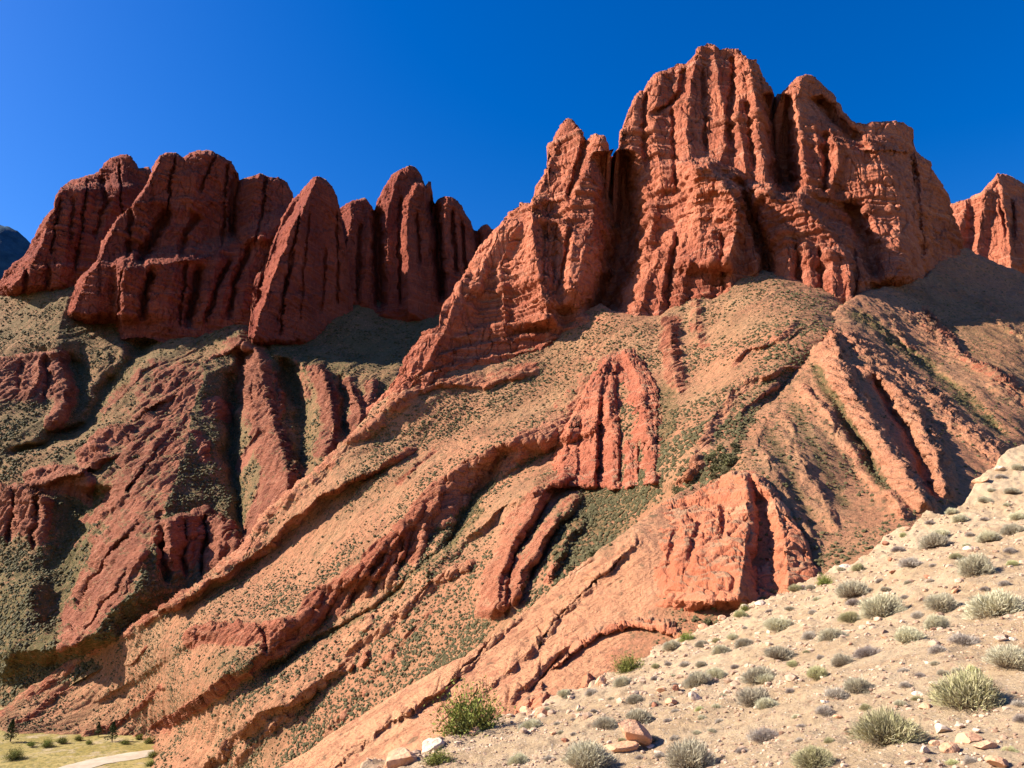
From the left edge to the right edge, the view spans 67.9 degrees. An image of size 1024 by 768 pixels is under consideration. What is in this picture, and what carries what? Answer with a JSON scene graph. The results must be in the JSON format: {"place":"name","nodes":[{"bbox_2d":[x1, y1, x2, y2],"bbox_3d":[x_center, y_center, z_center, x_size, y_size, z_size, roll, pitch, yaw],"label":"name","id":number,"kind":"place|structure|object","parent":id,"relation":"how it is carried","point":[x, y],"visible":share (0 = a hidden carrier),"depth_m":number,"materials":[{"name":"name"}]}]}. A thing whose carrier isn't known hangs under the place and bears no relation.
{"place":"outdoors","nodes":[
{"label":"outdoors","id":0,"kind":"place"},
{"bbox_2d":[0,225,30,278],"bbox_3d":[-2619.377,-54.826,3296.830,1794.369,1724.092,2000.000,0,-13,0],"label":"distant hill","id":1,"kind":"structure","parent":0,"point":[14,245],"depth_m":3332.17,"materials":[{"name":"stone"}]},
{"bbox_2d":[0,707,153,767],"bbox_3d":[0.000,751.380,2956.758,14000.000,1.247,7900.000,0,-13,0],"label":"valley floor","id":2,"kind":"structure","parent":0,"point":[71,751],"depth_m":274.38,"materials":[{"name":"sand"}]},
{"bbox_2d":[3,719,18,741],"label":"conifer tree","id":3,"kind":"object","parent":2,"relation":"on","point":[12,725],"visible":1,"depth_m":287.46,"materials":[{"name":"green plant"}]},
{"bbox_2d":[2,746,26,760],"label":"meadow bush","id":4,"kind":"object","parent":2,"relation":"on","point":[12,757],"visible":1,"depth_m":262.12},
{"bbox_2d":[39,736,55,747],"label":"meadow bush","id":5,"kind":"object","parent":2,"relation":"on","point":[48,744],"visible":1,"depth_m":279.40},
{"bbox_2d":[103,721,117,741],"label":"conifer tree","id":6,"kind":"object","parent":2,"relation":"on","point":[113,727],"visible":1,"depth_m":287.33,"materials":[{"name":"green plant"}]},
{"bbox_2d":[59,750,153,767],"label":"dirt road","id":7,"kind":"structure","parent":0,"point":[92,763],"depth_m":260.33,"materials":[{"name":"soil"}]},
{"bbox_2d":[0,286,439,707],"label":"mountain slope","id":8,"kind":"structure","parent":0,"point":[130,511],"depth_m":514.64,"materials":[{"name":"stone"}]},
{"bbox_2d":[0,154,150,296],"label":"rock fin","id":9,"kind":"object","parent":8,"relation":"on","point":[74,227],"visible":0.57,"depth_m":807.20,"materials":[{"name":"stone"}]},
{"bbox_2d":[67,150,237,342],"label":"rock fin","id":10,"kind":"object","parent":8,"relation":"on","point":[163,268],"visible":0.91,"depth_m":738.02,"materials":[{"name":"stone"}]},
{"bbox_2d":[235,171,293,325],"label":"rock dome","id":11,"kind":"object","parent":8,"relation":"on","point":[263,202],"visible":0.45,"depth_m":779.47,"materials":[{"name":"stone"}]},
{"bbox_2d":[248,176,352,345],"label":"rock fin","id":12,"kind":"object","parent":8,"relation":"on","point":[302,291],"visible":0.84,"depth_m":710.22,"materials":[{"name":"stone"}]},
{"bbox_2d":[340,198,377,312],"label":"rock spire","id":13,"kind":"object","parent":8,"relation":"on","point":[359,218],"visible":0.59,"depth_m":789.33,"materials":[{"name":"stone"}]},
{"bbox_2d":[375,165,435,321],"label":"rock spire","id":14,"kind":"object","parent":8,"relation":"on","point":[405,247],"visible":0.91,"depth_m":788.53,"materials":[{"name":"stone"}]},
{"bbox_2d":[434,196,476,315],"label":"rock spire","id":15,"kind":"object","parent":8,"relation":"on","point":[455,240],"visible":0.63,"depth_m":797.06,"materials":[{"name":"stone"}]},
{"bbox_2d":[476,224,493,250],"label":"rock pinnacle","id":16,"kind":"object","parent":8,"relation":"on","point":[484,232],"visible":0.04,"depth_m":821.91,"materials":[{"name":"stone"}]},
{"bbox_2d":[0,255,1023,767],"bbox_3d":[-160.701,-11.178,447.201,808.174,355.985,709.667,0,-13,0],"label":"slope scrub","id":17,"kind":"object","parent":8,"relation":"on","point":[610,501],"visible":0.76,"depth_m":243.24,"materials":[{"name":"plant"}]},
{"bbox_2d":[0,270,879,767],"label":"central mountain slope","id":18,"kind":"structure","parent":0,"point":[508,570],"depth_m":238.34,"materials":[{"name":"stone"}]},
{"bbox_2d":[366,118,614,416],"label":"rock buttress","id":19,"kind":"object","parent":18,"relation":"on","point":[538,275],"visible":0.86,"depth_m":335.60,"materials":[{"name":"red stone"}]},
{"bbox_2d":[543,348,662,491],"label":"rock outcrop","id":20,"kind":"object","parent":18,"relation":"on","point":[577,462],"visible":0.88,"depth_m":222.94,"materials":[{"name":"red stone"}]},
{"bbox_2d":[773,74,965,302],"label":"rock tower","id":21,"kind":"structure","parent":18,"relation":"on","point":[861,207],"depth_m":329.20,"materials":[{"name":"red stone"}]},
{"bbox_2d":[0,0,1023,242],"label":"sky","id":22,"kind":"structure","parent":0,"point":[471,95],"materials":[{"name":"blue"}]},
{"bbox_2d":[280,248,1023,767],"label":"front spur","id":23,"kind":"structure","parent":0,"point":[514,660],"depth_m":127.82,"materials":[{"name":"stone"}]},
{"bbox_2d":[514,613,684,714],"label":"rock ledge","id":24,"kind":"object","parent":23,"relation":"on","point":[538,697],"visible":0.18,"depth_m":84.24,"materials":[{"name":"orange stone"}]},
{"bbox_2d":[649,470,820,616],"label":"rock bulge","id":25,"kind":"object","parent":23,"relation":"on","point":[713,550],"visible":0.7,"depth_m":94.31,"materials":[{"name":"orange stone"}]},
{"bbox_2d":[360,444,1023,767],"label":"foreground hillside","id":26,"kind":"structure","parent":0,"point":[1007,680],"depth_m":10.96,"materials":[{"name":"gravel"}]},
{"bbox_2d":[384,747,416,767],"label":"stone","id":27,"kind":"object","parent":26,"relation":"on","point":[399,757],"visible":0.96,"depth_m":10.78,"materials":[{"name":"stone"}]},
{"bbox_2d":[422,738,444,751],"bbox_3d":[-1.265,5.798,12.207,0.365,0.225,0.444,-12,-20,2],"label":"stone","id":28,"kind":"object","parent":26,"relation":"on","point":[428,744],"visible":0.9,"depth_m":12.10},
{"bbox_2d":[419,745,458,766],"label":"leafy shrub","id":29,"kind":"object","parent":26,"relation":"on","point":[434,759],"visible":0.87,"depth_m":10.44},
{"bbox_2d":[423,672,515,738],"bbox_3d":[-0.613,5.767,13.521,1.422,1.075,1.770,-8,-15,31],"label":"leafy shrub","id":30,"kind":"object","parent":26,"relation":"on","point":[464,721],"visible":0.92,"depth_m":13.32,"materials":[{"name":"plant"}]},
{"bbox_2d":[469,726,481,735],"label":"stone","id":31,"kind":"object","parent":26,"relation":"on","point":[473,731],"visible":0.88,"depth_m":13.06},
{"bbox_2d":[506,751,528,765],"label":"dry shrub","id":32,"kind":"object","parent":26,"relation":"on","point":[518,758],"visible":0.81,"depth_m":9.29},
{"bbox_2d":[519,706,531,714],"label":"stone","id":33,"kind":"object","parent":26,"relation":"on","point":[525,709],"visible":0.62,"depth_m":15.44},
{"bbox_2d":[517,719,543,730],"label":"dry shrub","id":34,"kind":"object","parent":26,"relation":"on","point":[531,723],"visible":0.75,"depth_m":12.71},
{"bbox_2d":[534,706,547,717],"bbox_3d":[0.566,6.198,14.302,0.286,0.252,0.232,5,-10,8],"label":"stone","id":35,"kind":"object","parent":26,"relation":"on","point":[540,709],"visible":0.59,"depth_m":14.24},
{"bbox_2d":[557,688,571,698],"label":"dry shrub","id":36,"kind":"object","parent":26,"relation":"on","point":[564,693],"visible":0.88,"depth_m":17.42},
{"bbox_2d":[557,739,622,767],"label":"dry shrub","id":37,"kind":"object","parent":26,"relation":"on","point":[591,756],"visible":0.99,"depth_m":8.06,"materials":[{"name":"plant"}]},
{"bbox_2d":[584,688,597,696],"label":"dry shrub","id":38,"kind":"object","parent":26,"relation":"on","point":[590,692],"visible":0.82,"depth_m":16.87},
{"bbox_2d":[595,676,606,685],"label":"stone","id":39,"kind":"object","parent":26,"relation":"on","point":[600,680],"visible":0.77,"depth_m":18.75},
{"bbox_2d":[591,715,617,728],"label":"dry shrub","id":40,"kind":"object","parent":26,"relation":"on","point":[606,722],"visible":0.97,"depth_m":10.37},
{"bbox_2d":[612,675,631,687],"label":"dry shrub","id":41,"kind":"object","parent":26,"relation":"on","point":[622,681],"visible":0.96,"depth_m":16.96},
{"bbox_2d":[605,740,638,751],"bbox_3d":[1.270,4.166,8.741,0.348,0.098,0.254,5,-14,-21],"label":"boulder","id":42,"kind":"object","parent":26,"relation":"on","point":[626,746],"visible":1,"depth_m":8.68,"materials":[{"name":"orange stone"}]},
{"bbox_2d":[607,650,644,675],"bbox_3d":[3.099,7.587,20.737,1.210,0.652,1.029,-4,-7,-8],"label":"leafy shrub","id":43,"kind":"object","parent":26,"relation":"on","point":[629,665],"visible":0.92,"depth_m":20.62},
{"bbox_2d":[618,719,651,746],"bbox_3d":[1.445,4.060,8.856,0.434,0.236,0.270,24,-13,-11],"label":"boulder","id":44,"kind":"object","parent":26,"relation":"on","point":[635,730],"visible":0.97,"depth_m":8.81,"materials":[{"name":"orange stone"}]},
{"bbox_2d":[626,694,644,704],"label":"dry shrub","id":45,"kind":"object","parent":26,"relation":"on","point":[634,698],"visible":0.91,"depth_m":12.42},
{"bbox_2d":[625,707,653,724],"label":"dry shrub","id":46,"kind":"object","parent":26,"relation":"on","point":[641,716],"visible":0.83,"depth_m":10.30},
{"bbox_2d":[661,639,681,650],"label":"dry shrub","id":47,"kind":"object","parent":26,"relation":"on","point":[672,644],"visible":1,"depth_m":24.10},
{"bbox_2d":[674,630,695,642],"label":"leafy shrub","id":48,"kind":"object","parent":26,"relation":"on","point":[683,637],"visible":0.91,"depth_m":24.94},
{"bbox_2d":[664,734,717,767],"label":"dry shrub","id":49,"kind":"object","parent":26,"relation":"on","point":[684,754],"visible":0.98,"depth_m":6.94,"materials":[{"name":"plant"}]},
{"bbox_2d":[688,691,700,701],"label":"stone","id":50,"kind":"object","parent":26,"relation":"on","point":[693,696],"visible":0.86,"depth_m":11.56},
{"bbox_2d":[681,670,714,688],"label":"dry shrub","id":51,"kind":"object","parent":26,"relation":"on","point":[696,679],"visible":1,"depth_m":12.85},
{"bbox_2d":[705,667,727,678],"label":"dry shrub","id":52,"kind":"object","parent":26,"relation":"on","point":[716,672],"visible":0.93,"depth_m":13.26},
{"bbox_2d":[711,644,731,654],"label":"dry shrub","id":53,"kind":"object","parent":26,"relation":"on","point":[718,649],"visible":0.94,"depth_m":17.52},
{"bbox_2d":[733,609,749,617],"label":"dry shrub","id":54,"kind":"object","parent":26,"relation":"on","point":[740,613],"visible":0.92,"depth_m":25.98,"materials":[{"name":"green plant"}]},
{"bbox_2d":[733,638,752,648],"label":"dry shrub","id":55,"kind":"object","parent":26,"relation":"on","point":[741,642],"visible":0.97,"depth_m":17.46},
{"bbox_2d":[735,685,775,707],"bbox_3d":[3.105,3.977,9.680,0.547,0.271,0.484,1,-5,18],"label":"dry shrub","id":56,"kind":"object","parent":26,"relation":"on","point":[748,698],"visible":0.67,"depth_m":9.65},
{"bbox_2d":[738,665,775,684],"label":"dry shrub","id":57,"kind":"object","parent":26,"relation":"on","point":[748,676],"visible":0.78,"depth_m":11.67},
{"bbox_2d":[747,728,770,743],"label":"dry shrub","id":58,"kind":"object","parent":26,"relation":"on","point":[751,734],"visible":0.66,"depth_m":7.35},
{"bbox_2d":[755,673,774,682],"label":"dry shrub","id":59,"kind":"object","parent":26,"relation":"on","point":[764,678],"visible":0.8,"depth_m":11.49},
{"bbox_2d":[752,725,778,741],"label":"dry shrub","id":60,"kind":"object","parent":26,"relation":"on","point":[767,730],"visible":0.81,"depth_m":7.33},
{"bbox_2d":[754,696,780,709],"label":"dry shrub","id":61,"kind":"object","parent":26,"relation":"on","point":[763,703],"visible":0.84,"depth_m":9.13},
{"bbox_2d":[760,615,795,631],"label":"dry shrub","id":62,"kind":"object","parent":26,"relation":"on","point":[779,623],"visible":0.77,"depth_m":18.80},
{"bbox_2d":[763,645,796,659],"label":"dry shrub","id":63,"kind":"object","parent":26,"relation":"on","point":[779,652],"visible":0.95,"depth_m":13.03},
{"bbox_2d":[787,584,802,591],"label":"dry shrub","id":64,"kind":"object","parent":26,"relation":"on","point":[793,587],"visible":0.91,"depth_m":31.00,"materials":[{"name":"green plant"}]},
{"bbox_2d":[800,630,816,639],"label":"dry shrub","id":65,"kind":"object","parent":26,"relation":"on","point":[809,634],"visible":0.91,"depth_m":15.15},
{"bbox_2d":[788,743,836,767],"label":"dry shrub","id":66,"kind":"object","parent":26,"relation":"on","point":[810,756],"visible":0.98,"depth_m":5.66,"materials":[{"name":"green plant"}]},
{"bbox_2d":[806,664,828,680],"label":"dry shrub","id":67,"kind":"object","parent":26,"relation":"on","point":[816,672],"visible":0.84,"depth_m":10.27,"materials":[{"name":"green plant"}]},
{"bbox_2d":[812,573,833,585],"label":"leafy shrub","id":68,"kind":"object","parent":26,"relation":"on","point":[822,581],"visible":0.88,"depth_m":30.15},
{"bbox_2d":[814,705,833,715],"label":"dry shrub","id":69,"kind":"object","parent":26,"relation":"on","point":[823,709],"visible":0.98,"depth_m":7.84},
{"bbox_2d":[816,627,850,642],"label":"dry shrub","id":70,"kind":"object","parent":26,"relation":"on","point":[828,633],"visible":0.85,"depth_m":13.80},
{"bbox_2d":[822,687,848,698],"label":"dry shrub","id":71,"kind":"object","parent":26,"relation":"on","point":[834,692],"visible":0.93,"depth_m":8.42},
{"bbox_2d":[828,652,853,666],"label":"dry shrub","id":72,"kind":"object","parent":26,"relation":"on","point":[838,660],"visible":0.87,"depth_m":10.78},
{"bbox_2d":[836,610,860,622],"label":"dry shrub","id":73,"kind":"object","parent":26,"relation":"on","point":[846,616],"visible":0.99,"depth_m":16.07,"materials":[{"name":"green plant"}]},
{"bbox_2d":[844,598,860,605],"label":"dry shrub","id":74,"kind":"object","parent":26,"relation":"on","point":[850,602],"visible":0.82,"depth_m":18.06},
{"bbox_2d":[834,579,872,598],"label":"dry shrub","id":75,"kind":"object","parent":26,"relation":"on","point":[849,589],"visible":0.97,"depth_m":19.06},
{"bbox_2d":[842,676,873,694],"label":"dry shrub","id":76,"kind":"object","parent":26,"relation":"on","point":[854,685],"visible":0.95,"depth_m":8.41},
{"bbox_2d":[850,562,865,570],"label":"dry shrub","id":77,"kind":"object","parent":26,"relation":"on","point":[857,567],"visible":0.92,"depth_m":32.19,"materials":[{"name":"green plant"}]},
{"bbox_2d":[851,644,882,658],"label":"dry shrub","id":78,"kind":"object","parent":26,"relation":"on","point":[866,651],"visible":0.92,"depth_m":10.85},
{"bbox_2d":[856,591,907,619],"bbox_3d":[7.615,4.551,15.708,0.988,0.546,1.116,-5,-13,-9],"label":"dry shrub","id":79,"kind":"object","parent":26,"relation":"on","point":[885,606],"visible":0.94,"depth_m":15.54,"materials":[{"name":"plant"}]},
{"bbox_2d":[843,704,937,745],"bbox_3d":[2.961,2.660,5.957,0.599,0.307,0.626,14,-19,-37],"label":"dry shrub","id":80,"kind":"object","parent":26,"relation":"on","point":[883,726],"visible":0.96,"depth_m":5.87,"materials":[{"name":"green plant"}]},
{"bbox_2d":[892,700,908,705],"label":"dry shrub","id":81,"kind":"object","parent":26,"relation":"on","point":[899,702],"visible":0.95,"depth_m":7.06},
{"bbox_2d":[896,556,921,567],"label":"dry shrub","id":82,"kind":"object","parent":26,"relation":"on","point":[909,562],"visible":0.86,"depth_m":19.24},
{"bbox_2d":[893,625,926,643],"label":"dry shrub","id":83,"kind":"object","parent":26,"relation":"on","point":[906,634],"visible":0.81,"depth_m":10.82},
{"bbox_2d":[911,611,924,618],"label":"stone","id":84,"kind":"object","parent":26,"relation":"on","point":[917,614],"visible":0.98,"depth_m":14.26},
{"bbox_2d":[916,531,950,549],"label":"dry shrub","id":85,"kind":"object","parent":26,"relation":"on","point":[932,540],"visible":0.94,"depth_m":32.73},
{"bbox_2d":[921,613,952,629],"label":"dry shrub","id":86,"kind":"object","parent":26,"relation":"on","point":[932,621],"visible":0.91,"depth_m":12.00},
{"bbox_2d":[927,643,948,654],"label":"dry shrub","id":87,"kind":"object","parent":26,"relation":"on","point":[935,648],"visible":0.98,"depth_m":9.40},
{"bbox_2d":[927,528,950,536],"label":"dry shrub","id":88,"kind":"object","parent":26,"relation":"on","point":[943,532],"visible":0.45,"depth_m":34.57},
{"bbox_2d":[922,591,960,612],"bbox_3d":[7.996,4.029,14.125,0.731,0.365,0.648,-1,-4,11],"label":"dry shrub","id":89,"kind":"object","parent":26,"relation":"on","point":[942,601],"visible":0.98,"depth_m":14.04,"materials":[{"name":"plant"}]},
{"bbox_2d":[935,723,951,732],"bbox_3d":[3.415,2.733,6.029,0.090,0.086,0.139,-1,-13,2],"label":"stone","id":90,"kind":"object","parent":26,"relation":"on","point":[939,727],"visible":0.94,"depth_m":5.99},
{"bbox_2d":[939,742,959,752],"bbox_3d":[3.113,2.595,5.398,0.148,0.093,0.088,2,-13,-11],"label":"stone","id":91,"kind":"object","parent":26,"relation":"on","point":[948,747],"visible":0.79,"depth_m":5.38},
{"bbox_2d":[944,507,958,514],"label":"dry shrub","id":92,"kind":"object","parent":26,"relation":"on","point":[951,510],"visible":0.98,"depth_m":38.07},
{"bbox_2d":[948,553,964,558],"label":"dry shrub","id":93,"kind":"object","parent":26,"relation":"on","point":[954,555],"visible":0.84,"depth_m":18.52,"materials":[{"name":"green plant"}]},
{"bbox_2d":[950,513,968,522],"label":"dry shrub","id":94,"kind":"object","parent":26,"relation":"on","point":[959,518],"visible":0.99,"depth_m":36.48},
{"bbox_2d":[946,633,981,646],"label":"dry shrub","id":95,"kind":"object","parent":26,"relation":"on","point":[962,638],"visible":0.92,"depth_m":9.77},
{"bbox_2d":[921,663,1008,712],"bbox_3d":[3.973,2.640,6.602,0.729,0.408,0.749,3,-18,11],"label":"dry shrub","id":96,"kind":"object","parent":26,"relation":"on","point":[964,690],"visible":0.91,"depth_m":6.51,"materials":[{"name":"green plant"}]},
{"bbox_2d":[955,731,982,743],"bbox_3d":[3.383,2.621,5.608,0.154,0.103,0.184,-4,-25,-9],"label":"stone","id":97,"kind":"object","parent":26,"relation":"on","point":[968,737],"visible":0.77,"depth_m":5.59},
{"bbox_2d":[962,755,976,765],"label":"dry shrub","id":98,"kind":"object","parent":26,"relation":"on","point":[968,759],"visible":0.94,"depth_m":5.05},
{"bbox_2d":[953,552,997,576],"bbox_3d":[10.026,3.893,16.526,0.794,0.509,0.897,-12,-12,5],"label":"dry shrub","id":99,"kind":"object","parent":26,"relation":"on","point":[974,564],"visible":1,"depth_m":16.38,"materials":[{"name":"plant"}]},
{"bbox_2d":[971,476,988,483],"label":"stone","id":100,"kind":"object","parent":26,"relation":"on","point":[981,479],"visible":1,"depth_m":41.62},
{"bbox_2d":[972,741,997,748],"bbox_3d":[3.310,2.542,5.343,0.170,0.055,0.141,3,-17,-32],"label":"stone","id":101,"kind":"object","parent":26,"relation":"on","point":[986,745],"visible":0.98,"depth_m":5.31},
{"bbox_2d":[977,496,994,502],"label":"dry shrub","id":102,"kind":"object","parent":26,"relation":"on","point":[983,499],"visible":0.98,"depth_m":38.72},
{"bbox_2d":[974,529,1003,542],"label":"dry shrub","id":103,"kind":"object","parent":26,"relation":"on","point":[987,536],"visible":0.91,"depth_m":30.61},
{"bbox_2d":[958,586,1023,619],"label":"dry shrub","id":104,"kind":"object","parent":26,"relation":"on","point":[994,603],"visible":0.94,"depth_m":12.20,"materials":[{"name":"plant"}]},
{"bbox_2d":[984,755,1008,767],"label":"stone","id":105,"kind":"object","parent":26,"relation":"on","point":[998,761],"visible":0.95,"depth_m":4.83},
{"bbox_2d":[979,641,1023,669],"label":"dry shrub","id":106,"kind":"object","parent":26,"relation":"on","point":[1009,656],"visible":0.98,"depth_m":7.59,"materials":[{"name":"plant"}]},
{"bbox_2d":[998,523,1023,534],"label":"dry shrub","id":107,"kind":"object","parent":26,"relation":"on","point":[1011,529],"visible":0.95,"depth_m":31.01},
{"bbox_2d":[1003,487,1020,493],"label":"dry shrub","id":108,"kind":"object","parent":26,"relation":"on","point":[1010,490],"visible":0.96,"depth_m":38.80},
{"bbox_2d":[1007,511,1023,520],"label":"dry shrub","id":109,"kind":"object","parent":26,"relation":"on","point":[1014,515],"visible":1,"depth_m":34.11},
{"bbox_2d":[1010,699,1023,707],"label":"dry shrub","id":110,"kind":"object","parent":26,"relation":"on","point":[1017,702],"visible":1,"depth_m":6.23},
{"bbox_2d":[1012,713,1023,722],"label":"dry shrub","id":111,"kind":"object","parent":26,"relation":"on","point":[1019,718],"visible":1,"depth_m":5.72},
{"bbox_2d":[950,173,1023,273],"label":"rock peak","id":112,"kind":"object","parent":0,"point":[989,218],"visible":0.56,"depth_m":434.60,"materials":[{"name":"red stone"}]},
{"bbox_3d":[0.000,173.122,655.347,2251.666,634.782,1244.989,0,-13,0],"label":"mountain base","id":113,"kind":"structure","parent":0,"visible":0},
{"bbox_2d":[610,43,777,315],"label":"rock peak","id":114,"kind":"object","parent":113,"relation":"on","point":[693,179],"visible":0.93,"depth_m":345.22,"materials":[{"name":"red stone"}]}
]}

